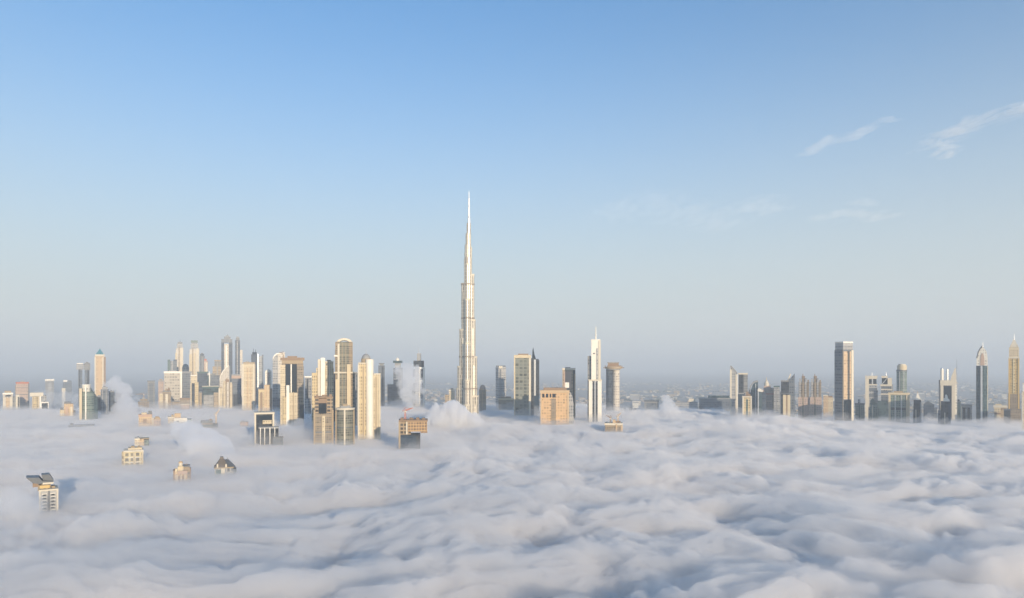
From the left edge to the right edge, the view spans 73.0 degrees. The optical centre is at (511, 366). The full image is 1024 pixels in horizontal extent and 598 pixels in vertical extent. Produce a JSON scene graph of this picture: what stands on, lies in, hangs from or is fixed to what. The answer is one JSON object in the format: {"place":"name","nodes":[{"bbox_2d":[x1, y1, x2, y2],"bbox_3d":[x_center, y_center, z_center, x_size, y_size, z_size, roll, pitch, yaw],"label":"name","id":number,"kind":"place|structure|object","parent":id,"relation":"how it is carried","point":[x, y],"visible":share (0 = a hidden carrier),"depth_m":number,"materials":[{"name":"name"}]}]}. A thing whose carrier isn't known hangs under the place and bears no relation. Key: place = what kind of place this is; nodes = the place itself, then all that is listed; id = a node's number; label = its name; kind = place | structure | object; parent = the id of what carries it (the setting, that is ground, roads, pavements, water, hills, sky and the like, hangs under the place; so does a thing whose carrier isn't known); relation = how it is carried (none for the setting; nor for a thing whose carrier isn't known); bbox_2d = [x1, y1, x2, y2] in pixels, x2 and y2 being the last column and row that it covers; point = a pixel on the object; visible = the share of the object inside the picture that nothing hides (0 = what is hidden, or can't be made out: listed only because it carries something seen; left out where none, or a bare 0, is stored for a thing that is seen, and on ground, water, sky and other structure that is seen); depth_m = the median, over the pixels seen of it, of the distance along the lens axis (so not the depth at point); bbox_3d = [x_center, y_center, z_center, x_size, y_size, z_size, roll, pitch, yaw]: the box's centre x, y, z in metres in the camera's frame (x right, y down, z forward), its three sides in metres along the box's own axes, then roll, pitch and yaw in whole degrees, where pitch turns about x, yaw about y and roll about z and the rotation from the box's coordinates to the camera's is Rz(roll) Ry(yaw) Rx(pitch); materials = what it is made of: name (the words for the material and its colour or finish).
{"place":"outdoors","nodes":[
{"label":"outdoors","id":0,"kind":"place"},
{"bbox_2d":[15,381,28,442],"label":"skyscraper","id":1,"kind":"structure","parent":0,"point":[22,389],"depth_m":2701.92,"materials":[{"name":"grey metal"}]},
{"bbox_2d":[26,472,57,597],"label":"winged tower","id":2,"kind":"structure","parent":0,"point":[48,539],"depth_m":722.47,"materials":[{"name":"beige concrete"}]},
{"bbox_2d":[45,379,53,413],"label":"tower","id":3,"kind":"structure","parent":0,"point":[49,388],"depth_m":4401.84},
{"bbox_2d":[62,380,71,409],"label":"tower","id":4,"kind":"structure","parent":0,"point":[67,392],"depth_m":4199.05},
{"bbox_2d":[76,363,83,423],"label":"residential tower","id":5,"kind":"structure","parent":0,"point":[79,366],"depth_m":3248.05,"materials":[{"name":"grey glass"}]},
{"bbox_2d":[68,423,94,486],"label":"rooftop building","id":6,"kind":"structure","parent":0,"point":[81,454],"depth_m":1739.90,"materials":[{"name":"beige glass"}]},
{"bbox_2d":[84,362,89,383],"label":"residential tower","id":7,"kind":"structure","parent":0,"point":[87,371],"depth_m":3149.96,"materials":[{"name":"glass"}]},
{"bbox_2d":[97,395,100,458],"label":"residential tower","id":8,"kind":"structure","parent":0,"point":[99,426],"depth_m":2250.24,"materials":[{"name":"grey glass"}]},
{"bbox_2d":[95,349,105,395],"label":"pyramid tower","id":9,"kind":"structure","parent":0,"point":[100,370],"depth_m":2950.72,"materials":[{"name":"brown stone"}]},
{"bbox_2d":[101,386,108,462],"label":"residential tower","id":10,"kind":"structure","parent":0,"point":[104,424],"depth_m":2161.17,"materials":[{"name":"grey concrete"}]},
{"bbox_2d":[134,436,148,526],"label":"rooftop building","id":11,"kind":"structure","parent":0,"point":[143,442],"depth_m":1295.49,"materials":[{"name":"concrete"}]},
{"bbox_2d":[138,411,160,489],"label":"rooftop building","id":12,"kind":"structure","parent":0,"point":[149,426],"depth_m":1684.03,"materials":[{"name":"beige concrete"}]},
{"bbox_2d":[147,380,154,417],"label":"tower","id":13,"kind":"structure","parent":0,"point":[151,391],"depth_m":3201.75,"materials":[{"name":"grey metal"}]},
{"bbox_2d":[159,387,170,450],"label":"hotel tower","id":14,"kind":"structure","parent":0,"point":[164,404],"depth_m":2458.89,"materials":[{"name":"beige stone"}]},
{"bbox_2d":[175,342,182,370],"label":"residential tower","id":15,"kind":"structure","parent":0,"point":[179,354],"depth_m":3249.78,"materials":[{"name":"beige concrete"}]},
{"bbox_2d":[168,413,191,484],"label":"rooftop building","id":16,"kind":"structure","parent":0,"point":[179,438],"depth_m":1755.27,"materials":[{"name":"grey concrete"}]},
{"bbox_2d":[173,461,190,594],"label":"ornate building","id":17,"kind":"structure","parent":0,"point":[181,531],"depth_m":909.60,"materials":[{"name":"concrete"}]},
{"bbox_2d":[182,371,191,417],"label":"office tower","id":18,"kind":"structure","parent":0,"point":[186,384],"depth_m":2779.25,"materials":[{"name":"grey concrete"}]},
{"bbox_2d":[189,340,198,374],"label":"residential tower","id":19,"kind":"structure","parent":0,"point":[194,360],"depth_m":3198.94,"materials":[{"name":"beige concrete"}]},
{"bbox_2d":[191,375,198,446],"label":"office tower","id":20,"kind":"structure","parent":0,"point":[195,408],"depth_m":2561.34,"materials":[{"name":"glass"}]},
{"bbox_2d":[199,392,201,449],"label":"tower","id":21,"kind":"structure","parent":0,"point":[200,419],"depth_m":2479.14,"materials":[{"name":"grey metal"}]},
{"bbox_2d":[197,372,208,419],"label":"office tower","id":22,"kind":"structure","parent":0,"point":[202,378],"depth_m":2719.26,"materials":[{"name":"grey glass"}]},
{"bbox_2d":[210,373,219,439],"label":"office tower","id":23,"kind":"structure","parent":0,"point":[214,379],"depth_m":2803.52,"materials":[{"name":"glass"}]},
{"bbox_2d":[211,360,220,374],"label":"stepped tower","id":24,"kind":"structure","parent":0,"point":[217,368],"depth_m":3052.13,"materials":[{"name":"beige stone"}]},
{"bbox_2d":[214,387,222,447],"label":"residential tower","id":25,"kind":"structure","parent":0,"point":[220,413],"depth_m":2543.05,"materials":[{"name":"beige stone"}]},
{"bbox_2d":[214,456,235,583],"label":"hip roofed building","id":26,"kind":"structure","parent":0,"point":[225,520],"depth_m":960.09,"materials":[{"name":"grey concrete"}]},
{"bbox_2d":[221,334,231,381],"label":"gate tower","id":27,"kind":"structure","parent":0,"point":[226,355],"depth_m":3150.50,"materials":[{"name":"beige glass"}]},
{"bbox_2d":[223,378,231,447],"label":"residential tower","id":28,"kind":"structure","parent":0,"point":[227,414],"depth_m":2558.34,"materials":[{"name":"brown stone"}]},
{"bbox_2d":[231,374,240,443],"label":"office tower","id":29,"kind":"structure","parent":0,"point":[236,399],"depth_m":2695.30,"materials":[{"name":"grey stone"}]},
{"bbox_2d":[235,336,242,421],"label":"gate tower","id":30,"kind":"structure","parent":0,"point":[238,359],"depth_m":3201.01,"materials":[{"name":"grey glass"}]},
{"bbox_2d":[240,421,247,486],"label":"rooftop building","id":31,"kind":"structure","parent":0,"point":[243,454],"depth_m":1720.35,"materials":[{"name":"stone"}]},
{"bbox_2d":[242,361,254,453],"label":"apartment tower","id":32,"kind":"structure","parent":0,"point":[248,388],"depth_m":2360.78,"materials":[{"name":"beige stone"}]},
{"bbox_2d":[251,348,262,410],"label":"office tower","id":33,"kind":"structure","parent":0,"point":[257,360],"depth_m":2852.18,"materials":[{"name":"blue glass"}]},
{"bbox_2d":[265,369,271,387],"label":"residential tower","id":34,"kind":"structure","parent":0,"point":[268,376],"depth_m":2449.33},
{"bbox_2d":[304,376,311,461],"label":"office tower","id":35,"kind":"structure","parent":0,"point":[307,428],"depth_m":2178.56,"materials":[{"name":"grey glass"}]},
{"bbox_2d":[312,358,333,497],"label":"residential tower","id":36,"kind":"structure","parent":0,"point":[323,380],"depth_m":1576.52,"materials":[{"name":"beige concrete"}]},
{"bbox_2d":[314,394,333,520],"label":"unfinished tower","id":37,"kind":"structure","parent":0,"point":[323,460],"depth_m":1348.96,"materials":[{"name":"beige stone"}]},
{"bbox_2d":[334,373,334,486],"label":"office tower","id":38,"kind":"structure","parent":0,"point":[334,429],"depth_m":1717.26,"materials":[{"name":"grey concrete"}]},
{"bbox_2d":[334,338,354,409],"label":"crowned tower","id":39,"kind":"structure","parent":0,"point":[344,382],"depth_m":1487.44,"materials":[{"name":"grey glass"}]},
{"bbox_2d":[335,404,354,522],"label":"glass tower","id":40,"kind":"structure","parent":0,"point":[344,463],"depth_m":1333.08,"materials":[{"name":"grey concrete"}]},
{"bbox_2d":[354,372,357,486],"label":"office tower","id":41,"kind":"structure","parent":0,"point":[356,429],"depth_m":1720.51,"materials":[{"name":"grey metal"}]},
{"bbox_2d":[358,354,380,509],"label":"domed tower","id":42,"kind":"structure","parent":0,"point":[369,438],"depth_m":1448.54,"materials":[{"name":"concrete"}]},
{"bbox_2d":[378,363,384,447],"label":"office tower","id":43,"kind":"structure","parent":0,"point":[381,368],"depth_m":2549.98,"materials":[{"name":"grey metal"}]},
{"bbox_2d":[387,356,402,447],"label":"office tower","id":44,"kind":"structure","parent":0,"point":[394,402],"depth_m":2554.34,"materials":[{"name":"grey glass"}]},
{"bbox_2d":[412,351,424,450],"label":"antenna tower","id":45,"kind":"structure","parent":0,"point":[418,398],"depth_m":2450.06,"materials":[{"name":"grey glass"}]},
{"bbox_2d":[456,198,478,467],"bbox_3d":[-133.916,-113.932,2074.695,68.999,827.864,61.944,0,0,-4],"label":"supertall tower","id":46,"kind":"structure","parent":0,"point":[467,426],"depth_m":2074.39,"materials":[{"name":"metal"}]},
{"bbox_2d":[496,366,505,449],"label":"office tower","id":47,"kind":"structure","parent":0,"point":[500,381],"depth_m":2484.61,"materials":[{"name":"grey metal"}]},
{"bbox_2d":[0,368,1023,597],"bbox_3d":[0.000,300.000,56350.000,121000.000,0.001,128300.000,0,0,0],"label":"ground","id":48,"kind":"structure","parent":0,"point":[686,519],"depth_m":1320.52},
{"bbox_2d":[2,391,18,448],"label":"office block","id":49,"kind":"structure","parent":48,"relation":"on","point":[10,421],"depth_m":2519.13,"materials":[{"name":"beige stone"}]},
{"bbox_2d":[30,392,45,450],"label":"apartment block","id":50,"kind":"structure","parent":48,"relation":"on","point":[35,420],"depth_m":2444.43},
{"bbox_2d":[41,401,48,453],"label":"office block","id":51,"kind":"structure","parent":48,"relation":"on","point":[44,427],"depth_m":2379.76,"materials":[{"name":"white glass"}]},
{"bbox_2d":[60,401,75,467],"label":"apartment block","id":52,"kind":"structure","parent":48,"relation":"on","point":[67,415],"depth_m":2045.64,"materials":[{"name":"grey metal"}]},
{"bbox_2d":[79,384,97,470],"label":"sail tower","id":53,"kind":"structure","parent":48,"relation":"on","point":[88,405],"depth_m":1966.25,"materials":[{"name":"green glass"}]},
{"bbox_2d":[109,390,116,459],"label":"residential tower","id":54,"kind":"structure","parent":48,"relation":"on","point":[112,429],"depth_m":2209.66,"materials":[{"name":"blue glass"}]},
{"bbox_2d":[122,446,143,568],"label":"apartment block","id":55,"kind":"structure","parent":48,"relation":"on","point":[132,506],"depth_m":1029.31,"materials":[{"name":"grey concrete"}]},
{"bbox_2d":[138,397,148,435],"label":"unfinished building","id":56,"kind":"structure","parent":48,"relation":"on","point":[143,404],"depth_m":2419.64,"materials":[{"name":"concrete"}]},
{"bbox_2d":[164,370,181,414],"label":"office block","id":57,"kind":"structure","parent":48,"relation":"on","point":[173,380],"depth_m":2682.32,"materials":[{"name":"grey concrete"}]},
{"bbox_2d":[180,398,189,418],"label":"block","id":58,"kind":"structure","parent":48,"relation":"on","point":[184,407],"depth_m":2445.37,"materials":[{"name":"white stone"}]},
{"bbox_2d":[201,419,217,491],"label":"rooftop building","id":59,"kind":"structure","parent":48,"relation":"on","point":[209,444],"depth_m":1660.25,"materials":[{"name":"beige stone"}]},
{"bbox_2d":[202,386,218,422],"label":"block","id":60,"kind":"structure","parent":48,"relation":"on","point":[208,402],"depth_m":2630.26,"materials":[{"name":"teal glass"}]},
{"bbox_2d":[220,365,229,387],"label":"sail building","id":61,"kind":"structure","parent":48,"relation":"on","point":[225,374],"depth_m":2899.80,"materials":[{"name":"grey concrete"}]},
{"bbox_2d":[258,385,271,410],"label":"apartment block","id":62,"kind":"structure","parent":48,"relation":"on","point":[265,398],"depth_m":2080.28,"materials":[{"name":"concrete"}]},
{"bbox_2d":[254,411,282,522],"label":"framed block","id":63,"kind":"structure","parent":48,"relation":"on","point":[268,473],"depth_m":1329.17,"materials":[{"name":"grey concrete"}]},
{"bbox_2d":[273,352,284,435],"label":"office tower","id":64,"kind":"structure","parent":48,"relation":"on","point":[277,361],"depth_m":2258.64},
{"bbox_2d":[280,356,303,482],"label":"corniced tower","id":65,"kind":"structure","parent":48,"relation":"on","point":[292,400],"depth_m":1790.84,"materials":[{"name":"beige stone"}]},
{"bbox_2d":[398,417,427,529],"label":"unfinished tower","id":66,"kind":"structure","parent":48,"relation":"on","point":[408,479],"depth_m":1273.16,"materials":[{"name":"brown concrete"}]},
{"bbox_2d":[445,388,454,446],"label":"block","id":67,"kind":"structure","parent":48,"relation":"on","point":[450,420],"depth_m":2560.82,"materials":[{"name":"beige stone"}]},
{"bbox_2d":[479,385,485,454],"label":"domed block","id":68,"kind":"structure","parent":48,"relation":"on","point":[482,420],"depth_m":2329.84,"materials":[{"name":"grey stone"}]},
{"bbox_2d":[498,396,513,453],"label":"block","id":69,"kind":"structure","parent":48,"relation":"on","point":[506,424],"depth_m":2380.01,"materials":[{"name":"stone"}]},
{"bbox_2d":[540,382,573,482],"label":"hotel block","id":70,"kind":"structure","parent":48,"relation":"on","point":[556,434],"depth_m":1790.09,"materials":[{"name":"beige concrete"}]},
{"bbox_2d":[604,419,622,496],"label":"rooftop building","id":71,"kind":"structure","parent":48,"relation":"on","point":[614,458],"depth_m":1590.03,"materials":[{"name":"beige concrete"}]},
{"bbox_2d":[620,407,637,450],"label":"block","id":72,"kind":"structure","parent":48,"relation":"on","point":[629,418],"depth_m":2449.58,"materials":[{"name":"grey metal"}]},
{"bbox_2d":[644,400,658,444],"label":"block","id":73,"kind":"structure","parent":48,"relation":"on","point":[651,422],"depth_m":2649.18,"materials":[{"name":"grey metal"}]},
{"bbox_2d":[674,395,729,442],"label":"hall","id":74,"kind":"structure","parent":48,"relation":"on","point":[714,418],"depth_m":2748.68,"materials":[{"name":"grey glass"}]},
{"bbox_2d":[385,382,1021,414],"bbox_3d":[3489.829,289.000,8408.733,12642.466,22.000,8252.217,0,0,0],"label":"distant town","id":75,"kind":"object","parent":48,"relation":"on","point":[624,399],"visible":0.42,"depth_m":6980.35,"materials":[{"name":"concrete"}]},
{"bbox_2d":[730,365,737,463],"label":"slanted tower","id":76,"kind":"structure","parent":48,"relation":"on","point":[733,416],"depth_m":2130.33,"materials":[{"name":"grey concrete"}]},
{"bbox_2d":[742,392,751,467],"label":"apartment block","id":77,"kind":"structure","parent":48,"relation":"on","point":[747,430],"depth_m":2039.89,"materials":[{"name":"white stone"}]},
{"bbox_2d":[749,380,757,449],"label":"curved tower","id":78,"kind":"structure","parent":48,"relation":"on","point":[753,393],"depth_m":2480.41,"materials":[{"name":"grey glass"}]},
{"bbox_2d":[780,374,794,464],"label":"horned tower","id":79,"kind":"structure","parent":48,"relation":"on","point":[787,423],"depth_m":2118.43,"materials":[{"name":"grey glass"}]},
{"bbox_2d":[823,394,832,450],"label":"block","id":80,"kind":"structure","parent":48,"relation":"on","point":[827,422],"depth_m":2460.82,"materials":[{"name":"brown stone"}]},
{"bbox_2d":[855,399,864,464],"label":"block","id":81,"kind":"structure","parent":48,"relation":"on","point":[859,433],"depth_m":2119.20,"materials":[{"name":"glass"}]},
{"bbox_2d":[888,391,909,471],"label":"framed block","id":82,"kind":"structure","parent":48,"relation":"on","point":[898,431],"depth_m":1972.35,"materials":[{"name":"grey glass"}]},
{"bbox_2d":[923,401,936,449],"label":"block","id":83,"kind":"structure","parent":48,"relation":"on","point":[929,426],"depth_m":2481.01,"materials":[{"name":"blue glass"}]},
{"bbox_2d":[957,399,960,460],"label":"block","id":84,"kind":"structure","parent":48,"relation":"on","point":[958,430],"depth_m":2200.00,"materials":[{"name":"grey glass"}]},
{"bbox_2d":[961,404,971,464],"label":"block","id":85,"kind":"structure","parent":48,"relation":"on","point":[966,433],"depth_m":2120.02,"materials":[{"name":"grey concrete"}]},
{"bbox_2d":[993,404,1007,467],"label":"block","id":86,"kind":"structure","parent":48,"relation":"on","point":[999,435],"depth_m":2043.64,"materials":[{"name":"white stone"}]},
{"bbox_2d":[0,0,1023,368],"label":"sky","id":87,"kind":"structure","parent":0,"point":[688,183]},
{"bbox_2d":[514,354,533,467],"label":"office tower","id":88,"kind":"structure","parent":0,"point":[523,410],"depth_m":2040.07,"materials":[{"name":"grey concrete"}]},
{"bbox_2d":[532,349,538,463],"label":"spired tower","id":89,"kind":"structure","parent":0,"point":[536,411],"depth_m":2121.08,"materials":[{"name":"grey glass"}]},
{"bbox_2d":[562,367,574,470],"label":"office tower","id":90,"kind":"structure","parent":0,"point":[568,374],"depth_m":1989.13,"materials":[{"name":"grey glass"}]},
{"bbox_2d":[588,327,601,477],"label":"needle tower","id":91,"kind":"structure","parent":0,"point":[594,419],"depth_m":1860.77,"materials":[{"name":"white glass"}]},
{"bbox_2d":[603,362,623,421],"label":"disc tower","id":92,"kind":"structure","parent":0,"point":[613,369],"depth_m":2184.75,"materials":[{"name":"beige glass"}]},
{"bbox_2d":[738,373,747,458],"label":"office tower","id":93,"kind":"structure","parent":0,"point":[743,383],"depth_m":2236.64,"materials":[{"name":"white glass"}]},
{"bbox_2d":[758,388,765,451],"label":"office tower","id":94,"kind":"structure","parent":0,"point":[761,421],"depth_m":2420.40,"materials":[{"name":"teal glass"}]},
{"bbox_2d":[763,377,773,447],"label":"domed tower","id":95,"kind":"structure","parent":0,"point":[768,389],"depth_m":2558.19,"materials":[{"name":"white stone"}]},
{"bbox_2d":[774,386,779,448],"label":"apartment tower","id":96,"kind":"structure","parent":0,"point":[776,417],"depth_m":2519.05,"materials":[{"name":"grey glass"}]},
{"bbox_2d":[798,375,809,456],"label":"ridged tower","id":97,"kind":"structure","parent":0,"point":[803,424],"depth_m":2288.11,"materials":[{"name":"brown stone"}]},
{"bbox_2d":[810,375,821,457],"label":"ridged tower","id":98,"kind":"structure","parent":0,"point":[815,424],"depth_m":2268.11,"materials":[{"name":"brown stone"}]},
{"bbox_2d":[834,342,853,472],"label":"flat tower","id":99,"kind":"structure","parent":0,"point":[843,406],"depth_m":1963.82,"materials":[{"name":"beige stone"}]},
{"bbox_2d":[865,376,877,458],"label":"screened tower","id":100,"kind":"structure","parent":0,"point":[871,392],"depth_m":2233.75,"materials":[{"name":"beige glass"}]},
{"bbox_2d":[868,398,877,466],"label":"pointed tower","id":101,"kind":"structure","parent":0,"point":[873,435],"depth_m":2059.78,"materials":[{"name":"glass"}]},
{"bbox_2d":[878,375,892,456],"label":"screened tower","id":102,"kind":"structure","parent":0,"point":[886,385],"depth_m":2286.93,"materials":[{"name":"white glass"}]},
{"bbox_2d":[896,364,906,391],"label":"round tower","id":103,"kind":"structure","parent":0,"point":[901,377],"depth_m":2381.50,"materials":[{"name":"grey glass"}]},
{"bbox_2d":[911,392,921,473],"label":"capped tower","id":104,"kind":"structure","parent":0,"point":[917,448],"depth_m":1930.95,"materials":[{"name":"glass"}]},
{"bbox_2d":[938,395,951,479],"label":"capped tower","id":105,"kind":"structure","parent":0,"point":[944,447],"depth_m":1841.41,"materials":[{"name":"grey glass"}]},
{"bbox_2d":[939,368,956,463],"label":"portal tower","id":106,"kind":"structure","parent":0,"point":[947,387],"depth_m":2125.55,"materials":[{"name":"white glass"}]},
{"bbox_2d":[976,346,987,466],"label":"arched tower","id":107,"kind":"structure","parent":0,"point":[982,410],"depth_m":2060.14,"materials":[{"name":"teal glass"}]},
{"bbox_2d":[1004,409,1020,471],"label":"block","id":108,"kind":"structure","parent":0,"point":[1012,439],"depth_m":1981.28,"materials":[{"name":"grey glass"}]},
{"bbox_2d":[1008,338,1019,408],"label":"golden tower","id":109,"kind":"structure","parent":0,"point":[1013,384],"depth_m":2079.71,"materials":[{"name":"beige metal"}]},
{"bbox_2d":[1022,383,1023,491],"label":"edge tower","id":110,"kind":"structure","parent":0,"point":[1023,439],"depth_m":1647.87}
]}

